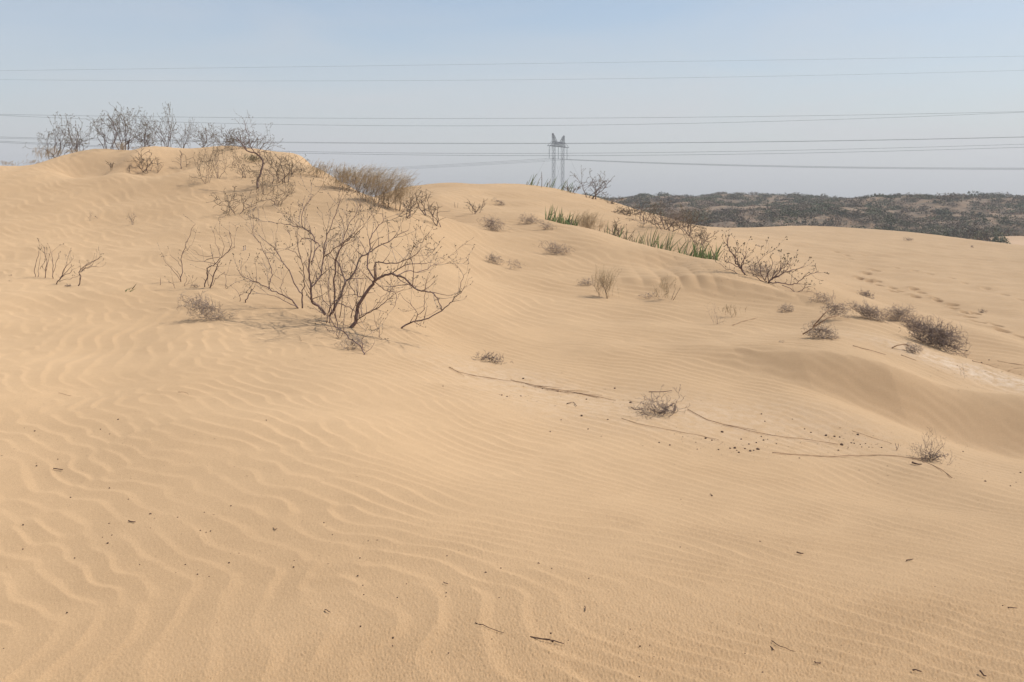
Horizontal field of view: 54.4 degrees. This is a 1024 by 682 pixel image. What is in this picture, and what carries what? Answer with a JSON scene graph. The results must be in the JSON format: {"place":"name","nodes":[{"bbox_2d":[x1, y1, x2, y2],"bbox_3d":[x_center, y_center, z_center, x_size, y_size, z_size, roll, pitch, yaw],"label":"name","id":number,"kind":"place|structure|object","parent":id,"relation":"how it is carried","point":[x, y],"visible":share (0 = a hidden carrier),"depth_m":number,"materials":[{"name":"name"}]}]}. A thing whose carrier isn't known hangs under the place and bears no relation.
{"place":"outdoors","nodes":[
{"label":"outdoors","id":0,"kind":"place"},
{"bbox_2d":[6,56,1005,70],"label":"power wire","id":1,"kind":"object","parent":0,"point":[530,63],"visible":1,"depth_m":145.81,"materials":[{"name":"grey metal"}]},
{"bbox_2d":[18,137,998,142],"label":"power wire","id":2,"kind":"object","parent":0,"point":[667,142],"visible":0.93,"depth_m":147.33,"materials":[{"name":"grey metal"}]},
{"bbox_2d":[1,142,1018,155],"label":"power wire","id":3,"kind":"object","parent":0,"point":[577,155],"visible":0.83,"depth_m":147.61,"materials":[{"name":"grey metal"}]},
{"bbox_2d":[2,112,1018,125],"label":"power wire","id":4,"kind":"object","parent":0,"point":[536,125],"visible":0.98,"depth_m":145.01,"materials":[{"name":"grey metal"}]},
{"bbox_2d":[5,141,1016,153],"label":"power wire","id":5,"kind":"object","parent":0,"point":[529,153],"visible":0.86,"depth_m":147.53,"materials":[{"name":"grey metal"}]},
{"bbox_2d":[0,146,1023,681],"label":"sand","id":6,"kind":"structure","parent":0,"point":[102,372],"depth_m":8.65,"materials":[{"name":"sand"}]},
{"bbox_2d":[34,238,63,278],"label":"upright sticks","id":7,"kind":"object","parent":6,"relation":"on","point":[45,269],"visible":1,"depth_m":16.15,"materials":[{"name":"brown plant"}]},
{"bbox_2d":[26,146,72,159],"bbox_3d":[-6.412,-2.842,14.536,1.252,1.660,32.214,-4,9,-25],"label":"dry brush","id":8,"kind":"object","parent":6,"relation":"on","point":[51,153],"visible":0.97,"depth_m":28.52,"materials":[{"name":"plant"}]},
{"bbox_2d":[25,112,79,158],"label":"dead shrub","id":9,"kind":"object","parent":6,"relation":"on","point":[59,139],"visible":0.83,"depth_m":29.20,"materials":[{"name":"grey plant"}]},
{"bbox_2d":[56,253,75,283],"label":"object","id":10,"kind":"object","parent":6,"relation":"on","point":[59,280],"visible":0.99,"depth_m":15.67,"materials":[{"name":"brown plant"}]},
{"bbox_2d":[59,113,97,152],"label":"dead shrub","id":11,"kind":"object","parent":6,"relation":"on","point":[78,142],"visible":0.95,"depth_m":28.94,"materials":[{"name":"grey plant"}]},
{"bbox_2d":[78,247,105,285],"bbox_3d":[-6.512,-1.153,15.397,0.442,0.613,0.206,-2,8,-13],"label":"bent stick","id":12,"kind":"object","parent":6,"relation":"on","point":[87,267],"visible":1,"depth_m":15.43,"materials":[{"name":"wood"}]},
{"bbox_2d":[84,107,132,148],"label":"dead shrub","id":13,"kind":"object","parent":6,"relation":"on","point":[104,144],"visible":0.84,"depth_m":29.04,"materials":[{"name":"grey plant"}]},
{"bbox_2d":[93,105,154,149],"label":"dead shrub","id":14,"kind":"object","parent":6,"relation":"on","point":[125,129],"visible":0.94,"depth_m":28.25,"materials":[{"name":"grey plant"}]},
{"bbox_2d":[127,148,161,172],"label":"dead shrub","id":15,"kind":"object","parent":6,"relation":"on","point":[141,159],"visible":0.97,"depth_m":25.75,"materials":[{"name":"brown plant"}]},
{"bbox_2d":[131,114,165,146],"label":"dead shrub","id":16,"kind":"object","parent":6,"relation":"on","point":[146,140],"visible":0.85,"depth_m":28.81,"materials":[{"name":"grey plant"}]},
{"bbox_2d":[143,102,185,146],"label":"dead shrub","id":17,"kind":"object","parent":6,"relation":"on","point":[172,134],"visible":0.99,"depth_m":28.64,"materials":[{"name":"grey plant"}]},
{"bbox_2d":[158,214,199,281],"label":"dead shrub","id":18,"kind":"object","parent":6,"relation":"on","point":[178,257],"visible":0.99,"depth_m":15.22,"materials":[{"name":"brown plant"}]},
{"bbox_2d":[174,119,198,147],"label":"dead shrub","id":19,"kind":"object","parent":6,"relation":"on","point":[186,135],"visible":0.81,"depth_m":29.07,"materials":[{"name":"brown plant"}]},
{"bbox_2d":[189,124,215,146],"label":"dead shrub","id":20,"kind":"object","parent":6,"relation":"on","point":[202,137],"visible":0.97,"depth_m":27.73,"materials":[{"name":"grey plant"}]},
{"bbox_2d":[190,144,223,183],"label":"dead shrub","id":21,"kind":"object","parent":6,"relation":"on","point":[210,160],"visible":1,"depth_m":22.98,"materials":[{"name":"brown plant"}]},
{"bbox_2d":[177,291,238,322],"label":"tumbleweed","id":22,"kind":"object","parent":6,"relation":"on","point":[199,307],"visible":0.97,"depth_m":12.72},
{"bbox_2d":[178,215,237,287],"bbox_3d":[-4.527,-1.284,14.739,0.997,1.152,0.411,1,8,8],"label":"dead shrub","id":23,"kind":"object","parent":6,"relation":"on","point":[214,263],"visible":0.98,"depth_m":14.75,"materials":[{"name":"brown plant"}]},
{"bbox_2d":[204,136,233,177],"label":"dead shrub","id":24,"kind":"object","parent":6,"relation":"on","point":[217,159],"visible":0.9,"depth_m":23.51,"materials":[{"name":"brown plant"}]},
{"bbox_2d":[208,123,235,146],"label":"dead shrub","id":25,"kind":"object","parent":6,"relation":"on","point":[221,136],"visible":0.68,"depth_m":28.06,"materials":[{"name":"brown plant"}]},
{"bbox_2d":[206,186,257,214],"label":"dead shrub","id":26,"kind":"object","parent":6,"relation":"on","point":[234,196],"visible":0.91,"depth_m":20.72,"materials":[{"name":"brown plant"}]},
{"bbox_2d":[222,131,257,149],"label":"dead shrub","id":27,"kind":"object","parent":6,"relation":"on","point":[229,142],"visible":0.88,"depth_m":26.77,"materials":[{"name":"brown plant"}]},
{"bbox_2d":[228,148,258,178],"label":"dead shrub","id":28,"kind":"object","parent":6,"relation":"on","point":[240,169],"visible":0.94,"depth_m":23.63,"materials":[{"name":"brown plant"}]},
{"bbox_2d":[214,129,283,148],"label":"dead shrub","id":29,"kind":"object","parent":6,"relation":"on","point":[245,138],"visible":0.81,"depth_m":27.17,"materials":[{"name":"brown plant"}]},
{"bbox_2d":[232,111,280,188],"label":"dead shrub","id":30,"kind":"object","parent":6,"relation":"on","point":[244,147],"visible":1,"depth_m":22.45,"materials":[{"name":"brown plant"}]},
{"bbox_2d":[216,193,297,308],"bbox_3d":[-3.487,-1.196,13.171,0.858,1.531,1.259,-7,10,-41],"label":"shrub","id":31,"kind":"object","parent":6,"relation":"on","point":[295,305],"visible":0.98,"depth_m":13.22,"materials":[{"name":"brown plant"}]},
{"bbox_2d":[251,170,275,193],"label":"dead shrub","id":32,"kind":"object","parent":6,"relation":"on","point":[260,181],"visible":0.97,"depth_m":21.87,"materials":[{"name":"brown plant"}]},
{"bbox_2d":[251,178,295,206],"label":"dead shrub","id":33,"kind":"object","parent":6,"relation":"on","point":[262,200],"visible":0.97,"depth_m":21.03,"materials":[{"name":"brown plant"}]},
{"bbox_2d":[242,140,308,186],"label":"dead shrub","id":34,"kind":"object","parent":6,"relation":"on","point":[271,164],"visible":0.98,"depth_m":22.52,"materials":[{"name":"brown plant"}]},
{"bbox_2d":[280,155,315,176],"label":"dead shrub","id":35,"kind":"object","parent":6,"relation":"on","point":[292,165],"visible":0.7,"depth_m":23.20,"materials":[{"name":"brown plant"}]},
{"bbox_2d":[305,159,332,176],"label":"feathery shrub","id":36,"kind":"object","parent":6,"relation":"on","point":[317,169],"visible":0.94,"depth_m":23.15,"materials":[{"name":"plant"}]},
{"bbox_2d":[314,295,362,338],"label":"twig thicket","id":37,"kind":"object","parent":6,"relation":"on","point":[335,313],"visible":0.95,"depth_m":11.79,"materials":[{"name":"brown plant"}]},
{"bbox_2d":[322,161,366,191],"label":"feathery shrub","id":38,"kind":"object","parent":6,"relation":"on","point":[343,176],"visible":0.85,"depth_m":22.08,"materials":[{"name":"plant"}]},
{"bbox_2d":[306,294,388,354],"bbox_3d":[-1.949,-0.194,11.335,1.136,0.643,0.342,5,9,34],"label":"forked branch","id":39,"kind":"object","parent":6,"relation":"on","point":[345,328],"visible":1,"depth_m":11.29,"materials":[{"name":"brown plant"}]},
{"bbox_2d":[334,335,373,349],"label":"tumbleweed","id":40,"kind":"object","parent":6,"relation":"on","point":[357,341],"visible":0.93,"depth_m":11.33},
{"bbox_2d":[239,164,474,333],"bbox_3d":[-2.084,-1.075,12.233,3.322,2.212,1.702,3,8,18],"label":"dead shrub","id":41,"kind":"object","parent":6,"relation":"on","point":[362,297],"visible":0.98,"depth_m":12.26,"materials":[{"name":"brown plant"}]},
{"bbox_2d":[345,164,377,189],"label":"feathery shrub","id":42,"kind":"object","parent":6,"relation":"on","point":[358,176],"visible":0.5,"depth_m":22.27,"materials":[{"name":"plant"}]},
{"bbox_2d":[343,164,395,202],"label":"feathery shrub","id":43,"kind":"object","parent":6,"relation":"on","point":[370,177],"visible":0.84,"depth_m":21.09,"materials":[{"name":"plant"}]},
{"bbox_2d":[368,193,385,211],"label":"dead shrub","id":44,"kind":"object","parent":6,"relation":"on","point":[380,198],"visible":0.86,"depth_m":20.36,"materials":[{"name":"brown plant"}]},
{"bbox_2d":[369,167,436,211],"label":"feathery shrub","id":45,"kind":"object","parent":6,"relation":"on","point":[397,189],"visible":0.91,"depth_m":20.90,"materials":[{"name":"plant"}]},
{"bbox_2d":[394,191,420,219],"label":"dead shrub","id":46,"kind":"object","parent":6,"relation":"on","point":[410,209],"visible":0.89,"depth_m":20.53,"materials":[{"name":"brown plant"}]},
{"bbox_2d":[379,254,471,327],"bbox_3d":[-1.119,-0.636,12.732,1.249,0.944,0.641,0,8,0],"label":"leaning branch","id":47,"kind":"object","parent":6,"relation":"on","point":[415,321],"visible":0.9,"depth_m":12.71,"materials":[{"name":"brown plant"}]},
{"bbox_2d":[415,189,438,214],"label":"dead shrub","id":48,"kind":"object","parent":6,"relation":"on","point":[421,202],"visible":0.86,"depth_m":21.87,"materials":[{"name":"brown plant"}]},
{"bbox_2d":[422,195,446,226],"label":"dead shrub","id":49,"kind":"object","parent":6,"relation":"on","point":[433,212],"visible":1,"depth_m":21.18,"materials":[{"name":"brown plant"}]},
{"bbox_2d":[472,349,512,362],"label":"tumbleweed","id":50,"kind":"object","parent":6,"relation":"on","point":[487,357],"visible":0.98,"depth_m":12.11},
{"bbox_2d":[484,254,501,264],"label":"tumbleweed","id":51,"kind":"object","parent":6,"relation":"on","point":[493,257],"visible":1,"depth_m":19.89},
{"bbox_2d":[477,215,512,231],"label":"tumbleweed","id":52,"kind":"object","parent":6,"relation":"on","point":[491,222],"visible":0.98,"depth_m":23.24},
{"bbox_2d":[1,264,1023,678],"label":"sand litter","id":53,"kind":"object","parent":6,"relation":"on","point":[683,434],"visible":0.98,"depth_m":9.73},
{"bbox_2d":[519,213,542,223],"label":"tumbleweed","id":54,"kind":"object","parent":6,"relation":"on","point":[529,219],"visible":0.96,"depth_m":24.63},
{"bbox_2d":[533,240,575,254],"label":"tumbleweed","id":55,"kind":"object","parent":6,"relation":"on","point":[555,246],"visible":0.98,"depth_m":21.18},
{"bbox_2d":[512,380,611,399],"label":"straw stalk","id":56,"kind":"object","parent":6,"relation":"on","point":[562,390],"visible":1,"depth_m":11.13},
{"bbox_2d":[545,206,578,225],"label":"reed clump","id":57,"kind":"object","parent":6,"relation":"on","point":[567,222],"visible":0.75,"depth_m":25.23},
{"bbox_2d":[573,208,602,229],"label":"feathery shrub","id":58,"kind":"object","parent":6,"relation":"on","point":[585,221],"visible":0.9,"depth_m":24.97,"materials":[{"name":"plant"}]},
{"bbox_2d":[570,168,614,198],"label":"dead shrub","id":59,"kind":"object","parent":6,"relation":"on","point":[600,181],"visible":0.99,"depth_m":34.92,"materials":[{"name":"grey plant"}]},
{"bbox_2d":[589,263,620,298],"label":"feathery shrub","id":60,"kind":"object","parent":6,"relation":"on","point":[605,283],"visible":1,"depth_m":17.61,"materials":[{"name":"plant"}]},
{"bbox_2d":[604,218,633,238],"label":"dead shrub","id":61,"kind":"object","parent":6,"relation":"on","point":[615,227],"visible":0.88,"depth_m":24.11,"materials":[{"name":"brown plant"}]},
{"bbox_2d":[611,206,642,215],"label":"dead shrub","id":62,"kind":"object","parent":6,"relation":"on","point":[627,211],"visible":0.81,"depth_m":31.18,"materials":[{"name":"brown plant"}]},
{"bbox_2d":[609,227,644,243],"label":"reed clump","id":63,"kind":"object","parent":6,"relation":"on","point":[629,236],"visible":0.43,"depth_m":23.74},
{"bbox_2d":[626,201,670,224],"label":"dead shrub","id":64,"kind":"object","parent":6,"relation":"on","point":[643,219],"visible":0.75,"depth_m":29.71,"materials":[{"name":"brown plant"}]},
{"bbox_2d":[628,384,689,418],"bbox_3d":[1.439,0.642,10.288,0.625,0.376,0.830,4,9,30],"label":"twiggy shrublet","id":65,"kind":"object","parent":6,"relation":"on","point":[667,404],"visible":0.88,"depth_m":10.32,"materials":[{"name":"brown plant"}]},
{"bbox_2d":[641,402,678,416],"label":"tumbleweed","id":66,"kind":"object","parent":6,"relation":"on","point":[665,409],"visible":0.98,"depth_m":10.22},
{"bbox_2d":[637,225,682,250],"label":"reed clump","id":67,"kind":"object","parent":6,"relation":"on","point":[656,242],"visible":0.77,"depth_m":22.81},
{"bbox_2d":[634,200,697,231],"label":"dead shrub","id":68,"kind":"object","parent":6,"relation":"on","point":[668,228],"visible":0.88,"depth_m":28.39,"materials":[{"name":"brown plant"}]},
{"bbox_2d":[653,273,679,299],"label":"feathery shrub","id":69,"kind":"object","parent":6,"relation":"on","point":[663,285],"visible":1,"depth_m":17.46,"materials":[{"name":"plant"}]},
{"bbox_2d":[646,206,698,229],"bbox_3d":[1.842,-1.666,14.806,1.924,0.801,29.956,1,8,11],"label":"feathery shrub","id":70,"kind":"object","parent":6,"relation":"on","point":[675,212],"visible":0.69,"depth_m":28.73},
{"bbox_2d":[663,231,688,254],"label":"reed clump","id":71,"kind":"object","parent":6,"relation":"on","point":[677,244],"visible":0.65,"depth_m":22.29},
{"bbox_2d":[666,202,710,235],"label":"dead shrub","id":72,"kind":"object","parent":6,"relation":"on","point":[688,223],"visible":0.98,"depth_m":27.78,"materials":[{"name":"brown plant"}]},
{"bbox_2d":[677,229,703,256],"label":"dead shrub","id":73,"kind":"object","parent":6,"relation":"on","point":[698,248],"visible":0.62,"depth_m":22.53,"materials":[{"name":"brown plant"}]},
{"bbox_2d":[681,242,724,260],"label":"reed clump","id":74,"kind":"object","parent":6,"relation":"on","point":[701,254],"visible":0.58,"depth_m":21.32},
{"bbox_2d":[687,225,718,249],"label":"dead shrub","id":75,"kind":"object","parent":6,"relation":"on","point":[699,236],"visible":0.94,"depth_m":26.34,"materials":[{"name":"brown plant"}]},
{"bbox_2d":[710,226,755,274],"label":"dead shrub","id":76,"kind":"object","parent":6,"relation":"on","point":[737,263],"visible":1,"depth_m":18.82,"materials":[{"name":"brown plant"}]},
{"bbox_2d":[739,257,783,280],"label":"tumbleweed","id":77,"kind":"object","parent":6,"relation":"on","point":[756,270],"visible":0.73,"depth_m":19.18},
{"bbox_2d":[688,409,835,443],"bbox_3d":[2.527,0.898,10.170,1.533,0.258,0.290,3,8,20],"label":"straw stalk","id":78,"kind":"object","parent":6,"relation":"on","point":[753,429],"visible":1,"depth_m":10.09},
{"bbox_2d":[778,303,793,311],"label":"tumbleweed","id":79,"kind":"object","parent":6,"relation":"on","point":[785,308],"visible":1,"depth_m":16.55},
{"bbox_2d":[744,236,828,284],"bbox_3d":[5.166,-1.516,18.732,1.548,0.917,0.609,2,8,14],"label":"dead shrub","id":80,"kind":"object","parent":6,"relation":"on","point":[783,272],"visible":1,"depth_m":18.71,"materials":[{"name":"brown plant"}]},
{"bbox_2d":[801,308,838,339],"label":"tumbleweed","id":81,"kind":"object","parent":6,"relation":"on","point":[814,328],"visible":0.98,"depth_m":13.69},
{"bbox_2d":[809,290,835,302],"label":"tumbleweed","id":82,"kind":"object","parent":6,"relation":"on","point":[821,297],"visible":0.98,"depth_m":17.25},
{"bbox_2d":[820,298,850,318],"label":"tumbleweed","id":83,"kind":"object","parent":6,"relation":"on","point":[838,308],"visible":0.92,"depth_m":15.32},
{"bbox_2d":[772,452,951,477],"bbox_3d":[3.343,1.133,9.528,1.772,0.198,0.727,0,8,0],"label":"straw stalk","id":84,"kind":"object","parent":6,"relation":"on","point":[863,455],"visible":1,"depth_m":9.65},
{"bbox_2d":[849,297,891,322],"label":"tumbleweed","id":85,"kind":"object","parent":6,"relation":"on","point":[870,314],"visible":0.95,"depth_m":15.55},
{"bbox_2d":[882,302,917,320],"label":"tumbleweed","id":86,"kind":"object","parent":6,"relation":"on","point":[896,313],"visible":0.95,"depth_m":21.95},
{"bbox_2d":[892,342,922,353],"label":"tumbleweed","id":87,"kind":"object","parent":6,"relation":"on","point":[913,350],"visible":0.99,"depth_m":13.74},
{"bbox_2d":[901,315,928,333],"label":"tumbleweed","id":88,"kind":"object","parent":6,"relation":"on","point":[909,322],"visible":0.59,"depth_m":20.39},
{"bbox_2d":[906,427,954,464],"bbox_3d":[4.132,1.098,9.903,0.522,0.488,0.284,0,8,0],"label":"twiggy shrublet","id":89,"kind":"object","parent":6,"relation":"on","point":[925,443],"visible":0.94,"depth_m":9.88,"materials":[{"name":"brown plant"}]},
{"bbox_2d":[919,447,948,462],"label":"tumbleweed","id":90,"kind":"object","parent":6,"relation":"on","point":[923,456],"visible":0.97,"depth_m":9.86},
{"bbox_2d":[899,312,970,356],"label":"tumbleweed","id":91,"kind":"object","parent":6,"relation":"on","point":[938,337],"visible":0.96,"depth_m":14.59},
{"bbox_2d":[0,111,1023,118],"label":"power wire","id":92,"kind":"object","parent":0,"point":[500,118],"visible":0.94,"depth_m":146.86,"materials":[{"name":"grey metal"}]},
{"bbox_2d":[0,0,1023,198],"label":"sky","id":93,"kind":"structure","parent":0,"point":[50,44],"materials":[{"name":"blue"}]},
{"bbox_2d":[10,137,1014,143],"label":"power wire","id":94,"kind":"object","parent":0,"point":[556,143],"visible":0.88,"depth_m":146.39,"materials":[{"name":"grey metal"}]},
{"bbox_2d":[106,70,1019,80],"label":"power wire","id":95,"kind":"object","parent":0,"point":[551,79],"visible":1,"depth_m":146.12,"materials":[{"name":"grey metal"}]},
{"bbox_2d":[609,194,1023,244],"bbox_3d":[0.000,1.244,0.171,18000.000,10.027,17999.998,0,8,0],"label":"hills","id":96,"kind":"structure","parent":0,"point":[1018,240],"depth_m":178.09,"materials":[{"name":"plant"}]},
{"bbox_2d":[534,133,585,190],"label":"lattice pylon","id":97,"kind":"object","parent":96,"relation":"on","point":[554,141],"visible":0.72,"depth_m":391.39,"materials":[{"name":"metal"}]},
{"bbox_2d":[549,158,919,167],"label":"pylon wire","id":98,"kind":"object","parent":97,"relation":"attached to","point":[762,165],"visible":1,"depth_m":345.76,"materials":[{"name":"grey metal"}]},
{"bbox_2d":[563,159,966,168],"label":"pylon wire","id":99,"kind":"object","parent":97,"relation":"attached to","point":[792,166],"visible":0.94,"depth_m":345.34,"materials":[{"name":"grey metal"}]},
{"bbox_2d":[578,160,1023,169],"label":"pylon wire","id":100,"kind":"object","parent":97,"relation":"attached to","point":[814,167],"visible":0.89,"depth_m":344.32,"materials":[{"name":"grey metal"}]},
{"bbox_2d":[770,205,798,226],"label":"scrub bush","id":101,"kind":"object","parent":96,"relation":"on","point":[788,210],"visible":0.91,"depth_m":138.90,"materials":[{"name":"grey plant"}]},
{"bbox_2d":[583,190,1023,241],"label":"scrub","id":102,"kind":"object","parent":96,"relation":"on","point":[876,213],"visible":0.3,"depth_m":165.09,"materials":[{"name":"green plant"}]},
{"bbox_2d":[864,198,893,207],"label":"scrub bush","id":103,"kind":"object","parent":96,"relation":"on","point":[877,203],"visible":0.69,"depth_m":187.32,"materials":[{"name":"grey plant"}]},
{"bbox_2d":[882,213,898,230],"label":"scrub bush","id":104,"kind":"object","parent":96,"relation":"on","point":[890,226],"visible":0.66,"depth_m":130.76,"materials":[{"name":"grey plant"}]},
{"bbox_2d":[948,225,973,238],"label":"scrub bush","id":105,"kind":"object","parent":96,"relation":"on","point":[961,232],"visible":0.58,"depth_m":111.11,"materials":[{"name":"grey plant"}]},
{"bbox_2d":[968,223,982,236],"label":"scrub bush","id":106,"kind":"object","parent":96,"relation":"on","point":[976,229],"visible":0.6,"depth_m":117.14,"materials":[{"name":"grey plant"}]},
{"bbox_2d":[976,228,992,241],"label":"scrub bush","id":107,"kind":"object","parent":96,"relation":"on","point":[989,237],"visible":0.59,"depth_m":107.24,"materials":[{"name":"grey plant"}]},
{"bbox_2d":[967,192,1019,198],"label":"scrub bush","id":108,"kind":"object","parent":96,"relation":"on","point":[994,195],"visible":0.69,"depth_m":206.67,"materials":[{"name":"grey plant"}]},
{"bbox_2d":[992,234,1010,243],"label":"scrub bush","id":109,"kind":"object","parent":96,"relation":"on","point":[1000,240],"visible":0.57,"depth_m":105.26,"materials":[{"name":"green plant"}]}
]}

